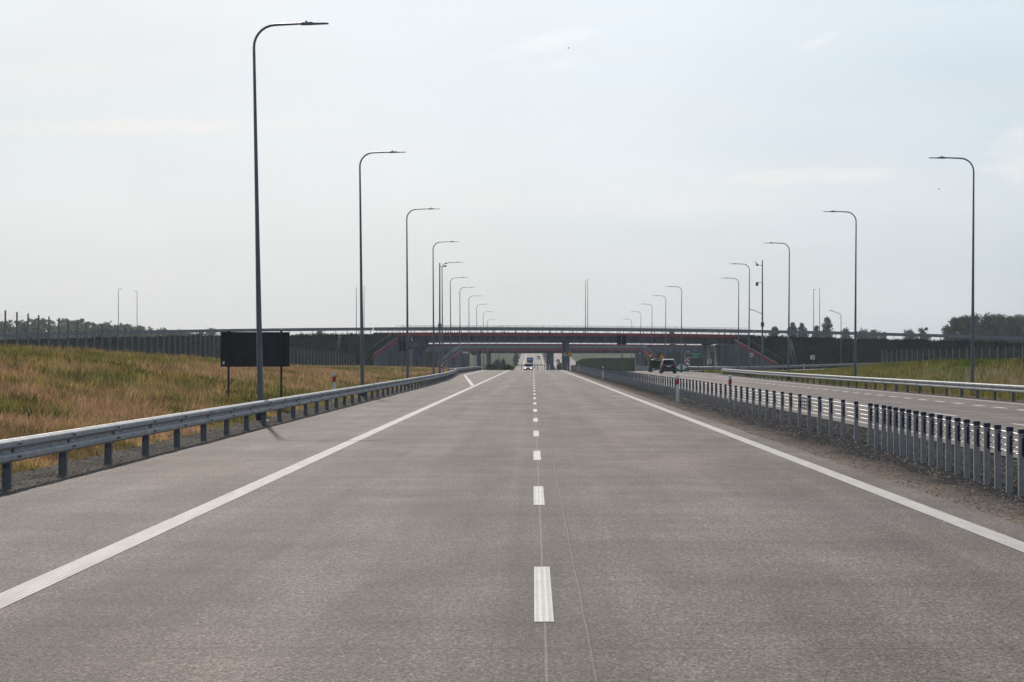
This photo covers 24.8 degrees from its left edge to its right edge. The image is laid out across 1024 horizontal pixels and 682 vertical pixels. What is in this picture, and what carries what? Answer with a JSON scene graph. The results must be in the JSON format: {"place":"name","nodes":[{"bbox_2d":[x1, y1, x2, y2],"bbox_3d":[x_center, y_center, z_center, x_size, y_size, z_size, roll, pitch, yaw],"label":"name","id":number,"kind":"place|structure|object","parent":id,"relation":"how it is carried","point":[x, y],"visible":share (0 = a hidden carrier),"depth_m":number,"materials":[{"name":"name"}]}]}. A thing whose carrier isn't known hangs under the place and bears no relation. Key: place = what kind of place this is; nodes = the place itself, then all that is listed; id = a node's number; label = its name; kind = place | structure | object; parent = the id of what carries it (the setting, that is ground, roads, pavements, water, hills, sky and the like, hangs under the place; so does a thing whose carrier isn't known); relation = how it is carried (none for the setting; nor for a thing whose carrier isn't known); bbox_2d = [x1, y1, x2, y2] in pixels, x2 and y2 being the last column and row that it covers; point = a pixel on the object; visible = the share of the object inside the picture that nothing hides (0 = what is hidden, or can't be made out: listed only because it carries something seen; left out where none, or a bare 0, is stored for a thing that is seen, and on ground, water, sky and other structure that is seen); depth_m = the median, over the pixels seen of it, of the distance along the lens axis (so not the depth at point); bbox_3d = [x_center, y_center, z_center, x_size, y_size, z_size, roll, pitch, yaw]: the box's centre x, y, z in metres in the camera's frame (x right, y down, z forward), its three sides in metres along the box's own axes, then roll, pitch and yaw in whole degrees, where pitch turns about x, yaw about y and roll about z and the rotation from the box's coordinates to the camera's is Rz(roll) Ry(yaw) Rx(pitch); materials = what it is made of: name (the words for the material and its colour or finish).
{"place":"outdoors","nodes":[
{"label":"outdoors","id":0,"kind":"place"},
{"bbox_2d":[0,335,398,365],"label":"embankment","id":1,"kind":"structure","parent":0,"point":[368,360],"depth_m":396.99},
{"bbox_2d":[118,289,118,337],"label":"lamp post","id":2,"kind":"object","parent":1,"relation":"on","point":[118,311],"visible":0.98,"depth_m":401.14,"materials":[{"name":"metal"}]},
{"bbox_2d":[0,327,372,338],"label":"guardrail","id":3,"kind":"object","parent":1,"relation":"on","point":[370,329],"visible":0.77,"depth_m":400.60,"materials":[{"name":"metal"}]},
{"bbox_2d":[334,336,341,365],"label":"drainage chute","id":4,"kind":"object","parent":1,"relation":"on","point":[339,337],"visible":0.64,"depth_m":397.04,"materials":[{"name":"concrete"}]},
{"bbox_2d":[356,288,356,332],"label":"lamp post","id":5,"kind":"object","parent":1,"relation":"on","point":[356,309],"visible":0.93,"depth_m":414.28,"materials":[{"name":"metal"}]},
{"bbox_2d":[0,342,461,477],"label":"grass","id":6,"kind":"structure","parent":0,"point":[113,385],"depth_m":76.70,"materials":[{"name":"brown"}]},
{"bbox_2d":[0,370,478,496],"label":"shoulder","id":7,"kind":"object","parent":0,"point":[74,475],"visible":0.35,"depth_m":42.07},
{"bbox_2d":[0,368,456,488],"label":"guardrail","id":8,"kind":"object","parent":7,"relation":"on","point":[62,443],"visible":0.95,"depth_m":42.34,"materials":[{"name":"metal"}]},
{"bbox_2d":[253,21,328,419],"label":"lamp post","id":9,"kind":"object","parent":7,"relation":"on","point":[259,335],"visible":0.73,"depth_m":65.05,"materials":[{"name":"metal"}]},
{"bbox_2d":[258,373,260,388],"bbox_3d":[-7.055,1.123,64.976,0.080,0.450,0.017,-1,0,1],"label":"access door","id":10,"kind":"structure","parent":9,"relation":"in","point":[259,374],"depth_m":64.96,"materials":[{"name":"metal"}]},
{"bbox_2d":[332,372,335,403],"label":"delineator post","id":11,"kind":"object","parent":7,"relation":"on","point":[334,380],"visible":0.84,"depth_m":88.01,"materials":[{"name":"white plastic"}]},
{"bbox_2d":[359,150,405,396],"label":"lamp post","id":12,"kind":"object","parent":7,"relation":"on","point":[361,333],"visible":0.85,"depth_m":105.64,"materials":[{"name":"metal"}]},
{"bbox_2d":[406,207,439,386],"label":"lamp post","id":13,"kind":"object","parent":7,"relation":"on","point":[407,350],"visible":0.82,"depth_m":145.64,"materials":[{"name":"metal"}]},
{"bbox_2d":[433,241,458,373],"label":"lamp post","id":14,"kind":"object","parent":7,"relation":"on","point":[433,308],"visible":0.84,"depth_m":185.03,"materials":[{"name":"metal"}]},
{"bbox_2d":[442,261,459,372],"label":"lamp post","id":15,"kind":"object","parent":7,"relation":"on","point":[442,310],"visible":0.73,"depth_m":225.05,"materials":[{"name":"metal"}]},
{"bbox_2d":[450,277,468,368],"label":"lamp post","id":16,"kind":"object","parent":7,"relation":"on","point":[450,321],"visible":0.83,"depth_m":266.05,"materials":[{"name":"metal"}]},
{"bbox_2d":[460,287,465,367],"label":"lamp post","id":17,"kind":"object","parent":7,"relation":"on","point":[460,341],"visible":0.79,"depth_m":302.03,"materials":[{"name":"metal"}]},
{"bbox_2d":[448,366,481,372],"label":"guardrail","id":18,"kind":"object","parent":7,"relation":"on","point":[469,369],"visible":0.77,"depth_m":316.09,"materials":[{"name":"metal"}]},
{"bbox_2d":[476,304,480,365],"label":"lamp post","id":19,"kind":"object","parent":7,"relation":"on","point":[476,334],"visible":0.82,"depth_m":390.06,"materials":[{"name":"metal"}]},
{"bbox_2d":[412,352,462,367],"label":"embankment","id":20,"kind":"structure","parent":0,"point":[429,359],"depth_m":557.62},
{"bbox_2d":[411,347,459,351],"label":"parapet","id":21,"kind":"structure","parent":20,"relation":"on","point":[430,349],"depth_m":560.47,"materials":[{"name":"concrete"}]},
{"bbox_2d":[0,353,1023,681],"bbox_3d":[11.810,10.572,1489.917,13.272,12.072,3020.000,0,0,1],"label":"road","id":22,"kind":"structure","parent":0,"point":[660,543],"depth_m":19.46,"materials":[{"name":"concrete"}]},
{"bbox_2d":[0,353,526,608],"bbox_3d":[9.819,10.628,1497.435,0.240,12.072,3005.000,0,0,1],"label":"edge line","id":23,"kind":"object","parent":22,"relation":"on","point":[23,590],"visible":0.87,"depth_m":22.81,"materials":[{"name":"paint"}]},
{"bbox_2d":[464,375,473,385],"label":"gore line","id":24,"kind":"object","parent":22,"relation":"on","point":[469,381],"visible":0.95,"depth_m":184.74,"materials":[{"name":"paint"}]},
{"bbox_2d":[0,395,1023,524],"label":"loose stones","id":25,"kind":"object","parent":22,"relation":"on","point":[356,401],"visible":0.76,"depth_m":43.77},
{"bbox_2d":[523,363,532,369],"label":"oncoming car","id":26,"kind":"object","parent":22,"relation":"on","point":[527,366],"visible":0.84,"depth_m":448.98,"materials":[{"name":"silver metal"}]},
{"bbox_2d":[527,358,532,366],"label":"oncoming truck","id":27,"kind":"object","parent":22,"relation":"on","point":[529,360],"visible":0.5,"depth_m":867.39,"materials":[{"name":"paint"}]},
{"bbox_2d":[533,370,553,621],"bbox_3d":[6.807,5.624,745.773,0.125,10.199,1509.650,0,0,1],"label":"lane line","id":28,"kind":"object","parent":22,"relation":"on","point":[543,608],"visible":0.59,"depth_m":17.19,"materials":[{"name":"paint"}]},
{"bbox_2d":[541,355,1023,551],"bbox_3d":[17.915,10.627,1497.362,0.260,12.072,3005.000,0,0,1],"label":"edge line","id":29,"kind":"object","parent":22,"relation":"on","point":[1016,544],"visible":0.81,"depth_m":29.33,"materials":[{"name":"paint"}]},
{"bbox_2d":[0,0,1023,344],"label":"sky","id":30,"kind":"structure","parent":0,"point":[670,142],"materials":[{"name":"white"}]},
{"bbox_2d":[1,352,1023,473],"bbox_3d":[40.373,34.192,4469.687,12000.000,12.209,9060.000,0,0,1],"label":"ground","id":31,"kind":"structure","parent":0,"point":[509,357],"depth_m":129.19,"materials":[{"name":"green plant"}]},
{"bbox_2d":[0,317,193,340],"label":"distant woodland","id":32,"kind":"object","parent":31,"relation":"on","point":[22,327],"visible":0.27,"depth_m":920.14,"materials":[{"name":"green plant"}]},
{"bbox_2d":[0,310,354,365],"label":"wire fence","id":33,"kind":"object","parent":31,"relation":"on","point":[67,342],"visible":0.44,"depth_m":191.91,"materials":[{"name":"metal"}]},
{"bbox_2d":[204,327,220,335],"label":"broadleaf tree","id":34,"kind":"object","parent":31,"relation":"on","point":[212,333],"visible":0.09,"depth_m":900.52,"materials":[{"name":"green plant"}]},
{"bbox_2d":[0,344,446,438],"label":"seed grass","id":35,"kind":"structure","parent":31,"relation":"on","point":[18,417],"depth_m":69.84,"materials":[{"name":"brown"}]},
{"bbox_2d":[221,329,289,397],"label":"road sign","id":36,"kind":"object","parent":31,"relation":"on","point":[238,349],"visible":0.9,"depth_m":77.08,"materials":[{"name":"black metal"}]},
{"bbox_2d":[399,342,405,376],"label":"road sign","id":37,"kind":"object","parent":31,"relation":"on","point":[402,346],"visible":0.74,"depth_m":190.09,"materials":[{"name":"metal"}]},
{"bbox_2d":[438,263,446,372],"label":"camera mast","id":38,"kind":"object","parent":31,"relation":"on","point":[439,325],"visible":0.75,"depth_m":252.02,"materials":[{"name":"metal"}]},
{"bbox_2d":[483,311,493,369],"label":"lamp post","id":39,"kind":"object","parent":31,"relation":"on","point":[483,344],"visible":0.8,"depth_m":436.79,"materials":[{"name":"metal"}]},
{"bbox_2d":[484,363,499,369],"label":"bush","id":40,"kind":"object","parent":31,"relation":"on","point":[493,366],"visible":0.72,"depth_m":429.71,"materials":[{"name":"green plant"}]},
{"bbox_2d":[493,359,501,369],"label":"bush","id":41,"kind":"object","parent":31,"relation":"on","point":[498,363],"visible":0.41,"depth_m":639.38,"materials":[{"name":"green plant"}]},
{"bbox_2d":[500,363,514,369],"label":"bush","id":42,"kind":"object","parent":31,"relation":"on","point":[506,367],"visible":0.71,"depth_m":424.55,"materials":[{"name":"green plant"}]},
{"bbox_2d":[0,332,1023,367],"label":"bank weeds","id":43,"kind":"object","parent":31,"relation":"on","point":[759,337],"visible":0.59,"depth_m":397.22,"materials":[{"name":"plant"}]},
{"bbox_2d":[0,349,1023,434],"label":"weeds","id":44,"kind":"object","parent":31,"relation":"on","point":[140,367],"visible":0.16,"depth_m":82.40,"materials":[{"name":"green plant"}]},
{"bbox_2d":[512,353,519,365],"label":"bush","id":45,"kind":"object","parent":31,"relation":"on","point":[515,358],"visible":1,"depth_m":899.51,"materials":[{"name":"green plant"}]},
{"bbox_2d":[441,344,654,369],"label":"overpass bridge","id":46,"kind":"structure","parent":31,"relation":"on","point":[465,359],"depth_m":560.23,"materials":[{"name":"concrete"}]},
{"bbox_2d":[556,362,561,369],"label":"bush","id":47,"kind":"object","parent":31,"relation":"on","point":[559,366],"visible":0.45,"depth_m":619.29,"materials":[{"name":"green plant"}]},
{"bbox_2d":[366,325,781,369],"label":"overpass bridge","id":48,"kind":"structure","parent":31,"relation":"on","point":[726,353],"depth_m":400.26,"materials":[{"name":"concrete"}]},
{"bbox_2d":[428,342,719,351],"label":"overpass bridge","id":49,"kind":"structure","parent":31,"relation":"on","point":[550,344],"depth_m":602.27,"materials":[{"name":"concrete"}]},
{"bbox_2d":[585,281,585,327],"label":"lamp post","id":50,"kind":"object","parent":31,"relation":"on","point":[585,304],"visible":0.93,"depth_m":413.91,"materials":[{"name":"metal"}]},
{"bbox_2d":[587,279,587,332],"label":"lamp post","id":51,"kind":"object","parent":31,"relation":"on","point":[587,304],"visible":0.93,"depth_m":423.92,"materials":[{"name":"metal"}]},
{"bbox_2d":[576,358,634,371],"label":"green screen","id":52,"kind":"object","parent":31,"relation":"on","point":[628,364],"visible":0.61,"depth_m":344.39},
{"bbox_2d":[654,295,665,358],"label":"lamp post","id":53,"kind":"object","parent":31,"relation":"on","point":[665,328],"visible":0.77,"depth_m":342.48,"materials":[{"name":"metal"}]},
{"bbox_2d":[665,286,681,371],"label":"lamp post","id":54,"kind":"object","parent":31,"relation":"on","point":[681,327],"visible":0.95,"depth_m":299.79,"materials":[{"name":"metal"}]},
{"bbox_2d":[676,363,688,371],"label":"exit marker","id":55,"kind":"object","parent":31,"relation":"on","point":[685,367],"visible":0.77,"depth_m":299.79,"materials":[{"name":"green plastic"}]},
{"bbox_2d":[684,358,689,364],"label":"road sign","id":56,"kind":"object","parent":31,"relation":"on","point":[687,361],"visible":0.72,"depth_m":317.78,"materials":[{"name":"white metal"}]},
{"bbox_2d":[684,351,702,370],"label":"direction sign","id":57,"kind":"object","parent":31,"relation":"on","point":[687,354],"visible":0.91,"depth_m":329.77,"materials":[{"name":"green metal"}]},
{"bbox_2d":[688,366,750,370],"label":"guardrail","id":58,"kind":"object","parent":31,"relation":"on","point":[695,368],"visible":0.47,"depth_m":332.44,"materials":[{"name":"metal"}]},
{"bbox_2d":[732,278,738,369],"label":"lamp post","id":59,"kind":"object","parent":31,"relation":"on","point":[738,322],"visible":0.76,"depth_m":268.25,"materials":[{"name":"metal"}]},
{"bbox_2d":[755,260,763,370],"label":"camera mast","id":60,"kind":"object","parent":31,"relation":"on","point":[762,322],"visible":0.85,"depth_m":261.71,"materials":[{"name":"metal"}]},
{"bbox_2d":[768,326,779,335],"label":"broadleaf tree","id":61,"kind":"object","parent":31,"relation":"on","point":[774,328],"visible":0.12,"depth_m":759.12,"materials":[{"name":"green plant"}]},
{"bbox_2d":[786,322,798,336],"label":"broadleaf tree","id":62,"kind":"object","parent":31,"relation":"on","point":[793,327],"visible":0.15,"depth_m":778.69,"materials":[{"name":"green plant"}]},
{"bbox_2d":[797,323,809,336],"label":"broadleaf tree","id":63,"kind":"object","parent":31,"relation":"on","point":[801,327],"visible":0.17,"depth_m":778.80,"materials":[{"name":"green plant"}]},
{"bbox_2d":[723,362,905,369],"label":"guardrail","id":64,"kind":"object","parent":31,"relation":"on","point":[796,366],"visible":0.5,"depth_m":321.00,"materials":[{"name":"metal"}]},
{"bbox_2d":[811,325,821,337],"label":"broadleaf tree","id":65,"kind":"object","parent":31,"relation":"on","point":[816,327],"visible":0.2,"depth_m":778.86,"materials":[{"name":"green plant"}]},
{"bbox_2d":[819,288,819,336],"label":"lamp post","id":66,"kind":"object","parent":31,"relation":"on","point":[819,311],"visible":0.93,"depth_m":423.53,"materials":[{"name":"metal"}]},
{"bbox_2d":[821,316,833,338],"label":"broadleaf tree","id":67,"kind":"object","parent":31,"relation":"on","point":[828,325],"visible":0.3,"depth_m":798.53,"materials":[{"name":"green plant"}]},
{"bbox_2d":[823,210,856,382],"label":"lamp post","id":68,"kind":"object","parent":31,"relation":"on","point":[855,334],"visible":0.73,"depth_m":147.61,"materials":[{"name":"metal"}]},
{"bbox_2d":[841,327,852,338],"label":"broadleaf tree","id":69,"kind":"object","parent":31,"relation":"on","point":[845,330],"visible":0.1,"depth_m":858.24,"materials":[{"name":"green plant"}]},
{"bbox_2d":[851,328,872,338],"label":"broadleaf tree","id":70,"kind":"object","parent":31,"relation":"on","point":[862,336],"visible":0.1,"depth_m":877.70,"materials":[{"name":"green plant"}]},
{"bbox_2d":[704,357,1023,399],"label":"grass","id":71,"kind":"structure","parent":31,"relation":"on","point":[846,371],"depth_m":139.95,"materials":[{"name":"green"}]},
{"bbox_2d":[867,329,880,338],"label":"broadleaf tree","id":72,"kind":"object","parent":31,"relation":"on","point":[874,336],"visible":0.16,"depth_m":877.30,"materials":[{"name":"green plant"}]},
{"bbox_2d":[902,329,917,340],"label":"broadleaf tree","id":73,"kind":"object","parent":31,"relation":"on","point":[909,331],"visible":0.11,"depth_m":818.05,"materials":[{"name":"green plant"}]},
{"bbox_2d":[918,327,930,340],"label":"broadleaf tree","id":74,"kind":"object","parent":31,"relation":"on","point":[921,331],"visible":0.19,"depth_m":817.96,"materials":[{"name":"green plant"}]},
{"bbox_2d":[929,156,974,395],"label":"lamp post","id":75,"kind":"object","parent":31,"relation":"on","point":[972,336],"visible":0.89,"depth_m":108.19,"materials":[{"name":"metal"}]},
{"bbox_2d":[882,346,1022,362],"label":"wire fence","id":76,"kind":"object","parent":31,"relation":"on","point":[946,354],"visible":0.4,"depth_m":266.56,"materials":[{"name":"metal"}]},
{"bbox_2d":[941,317,964,340],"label":"broadleaf tree","id":77,"kind":"object","parent":31,"relation":"on","point":[956,324],"visible":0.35,"depth_m":637.84,"materials":[{"name":"green plant"}]},
{"bbox_2d":[955,315,980,340],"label":"broadleaf tree","id":78,"kind":"object","parent":31,"relation":"on","point":[966,330],"visible":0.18,"depth_m":649.78,"materials":[{"name":"green plant"}]},
{"bbox_2d":[967,312,982,340],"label":"broadleaf tree","id":79,"kind":"object","parent":31,"relation":"on","point":[976,317],"visible":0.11,"depth_m":658.06,"materials":[{"name":"green plant"}]},
{"bbox_2d":[975,312,1002,342],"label":"broadleaf tree","id":80,"kind":"object","parent":31,"relation":"on","point":[987,328],"visible":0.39,"depth_m":642.67,"materials":[{"name":"green plant"}]},
{"bbox_2d":[993,313,1006,339],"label":"broadleaf tree","id":81,"kind":"object","parent":31,"relation":"on","point":[1000,319],"visible":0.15,"depth_m":652.40,"materials":[{"name":"green plant"}]},
{"bbox_2d":[999,315,1023,343],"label":"broadleaf tree","id":82,"kind":"object","parent":31,"relation":"on","point":[1013,327],"visible":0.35,"depth_m":637.34,"materials":[{"name":"green plant"}]},
{"bbox_2d":[1014,314,1023,342],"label":"broadleaf tree","id":83,"kind":"object","parent":31,"relation":"on","point":[1020,318],"visible":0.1,"depth_m":656.85,"materials":[{"name":"green plant"}]},
{"bbox_2d":[641,352,714,369],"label":"embankment","id":84,"kind":"structure","parent":0,"point":[676,356],"depth_m":557.09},
{"bbox_2d":[647,347,714,351],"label":"parapet","id":85,"kind":"structure","parent":84,"relation":"on","point":[677,349],"depth_m":559.95,"materials":[{"name":"concrete"}]},
{"bbox_2d":[542,353,1023,524],"bbox_3d":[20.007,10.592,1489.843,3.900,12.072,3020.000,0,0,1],"label":"median strip","id":86,"kind":"object","parent":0,"point":[1016,514],"visible":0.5,"depth_m":42.07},
{"bbox_2d":[617,335,625,370],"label":"road sign","id":87,"kind":"object","parent":86,"relation":"on","point":[621,339],"visible":0.83,"depth_m":183.93,"materials":[{"name":"metal"}]},
{"bbox_2d":[676,375,678,401],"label":"delineator post","id":88,"kind":"object","parent":86,"relation":"on","point":[677,388],"visible":0.89,"depth_m":92.89,"materials":[{"name":"white plastic"}]},
{"bbox_2d":[728,375,731,402],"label":"delineator post","id":89,"kind":"object","parent":86,"relation":"on","point":[729,379],"visible":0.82,"depth_m":91.37,"materials":[{"name":"white plastic"}]},
{"bbox_2d":[571,365,1023,496],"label":"cable barrier","id":90,"kind":"object","parent":86,"relation":"on","point":[636,379],"visible":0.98,"depth_m":41.02,"materials":[{"name":"metal"}]},
{"bbox_2d":[553,353,1023,457],"bbox_3d":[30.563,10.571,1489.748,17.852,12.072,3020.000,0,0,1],"label":"opposite road","id":91,"kind":"structure","parent":0,"point":[1008,414],"depth_m":90.73,"materials":[{"name":"concrete"}]},
{"bbox_2d":[635,366,655,370],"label":"concrete barrier","id":92,"kind":"object","parent":91,"relation":"on","point":[641,368],"visible":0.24,"depth_m":344.70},
{"bbox_2d":[648,357,661,371],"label":"loaded truck","id":93,"kind":"object","parent":91,"relation":"on","point":[654,363],"visible":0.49,"depth_m":305.37,"materials":[{"name":"green metal"}]},
{"bbox_2d":[658,359,675,372],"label":"parked car","id":94,"kind":"object","parent":91,"relation":"on","point":[667,365],"visible":0.97,"depth_m":277.73,"materials":[{"name":"paint"}]},
{"bbox_2d":[555,365,1017,452],"bbox_3d":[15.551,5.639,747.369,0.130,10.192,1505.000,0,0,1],"label":"opposite edge line","id":95,"kind":"object","parent":91,"relation":"on","point":[851,420],"visible":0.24,"depth_m":64.93,"materials":[{"name":"paint"}]},
{"bbox_2d":[669,373,1001,407],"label":"opposite exit line","id":96,"kind":"object","parent":91,"relation":"on","point":[880,395],"visible":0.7,"depth_m":108.05,"materials":[{"name":"paint"}]},
{"bbox_2d":[719,376,1023,404],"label":"opposite outer line","id":97,"kind":"object","parent":91,"relation":"on","point":[896,392],"visible":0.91,"depth_m":114.38,"materials":[{"name":"paint"}]},
{"bbox_2d":[717,374,1023,402],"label":"shoulder","id":98,"kind":"object","parent":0,"point":[896,391],"visible":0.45,"depth_m":119.52},
{"bbox_2d":[733,263,749,376],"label":"lamp post","id":99,"kind":"object","parent":98,"relation":"on","point":[748,326],"visible":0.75,"depth_m":228.37,"materials":[{"name":"metal"}]},
{"bbox_2d":[769,242,789,380],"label":"lamp post","id":100,"kind":"object","parent":98,"relation":"on","point":[788,371],"visible":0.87,"depth_m":187.38,"materials":[{"name":"metal"}]},
{"bbox_2d":[721,368,1023,401],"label":"guardrail","id":101,"kind":"object","parent":98,"relation":"on","point":[994,388],"visible":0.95,"depth_m":122.49,"materials":[{"name":"metal"}]},
{"bbox_2d":[733,337,1023,369],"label":"embankment","id":102,"kind":"structure","parent":0,"point":[803,349],"depth_m":395.58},
{"bbox_2d":[790,338,795,364],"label":"drainage chute","id":103,"kind":"object","parent":102,"relation":"on","point":[791,345],"visible":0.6,"depth_m":395.73,"materials":[{"name":"concrete"}]},
{"bbox_2d":[813,289,814,337],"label":"lamp post","id":104,"kind":"object","parent":102,"relation":"on","point":[813,311],"visible":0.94,"depth_m":413.54,"materials":[{"name":"metal"}]},
{"bbox_2d":[754,330,1023,342],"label":"guardrail","id":105,"kind":"object","parent":102,"relation":"on","point":[835,333],"visible":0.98,"depth_m":399.52,"materials":[{"name":"metal"}]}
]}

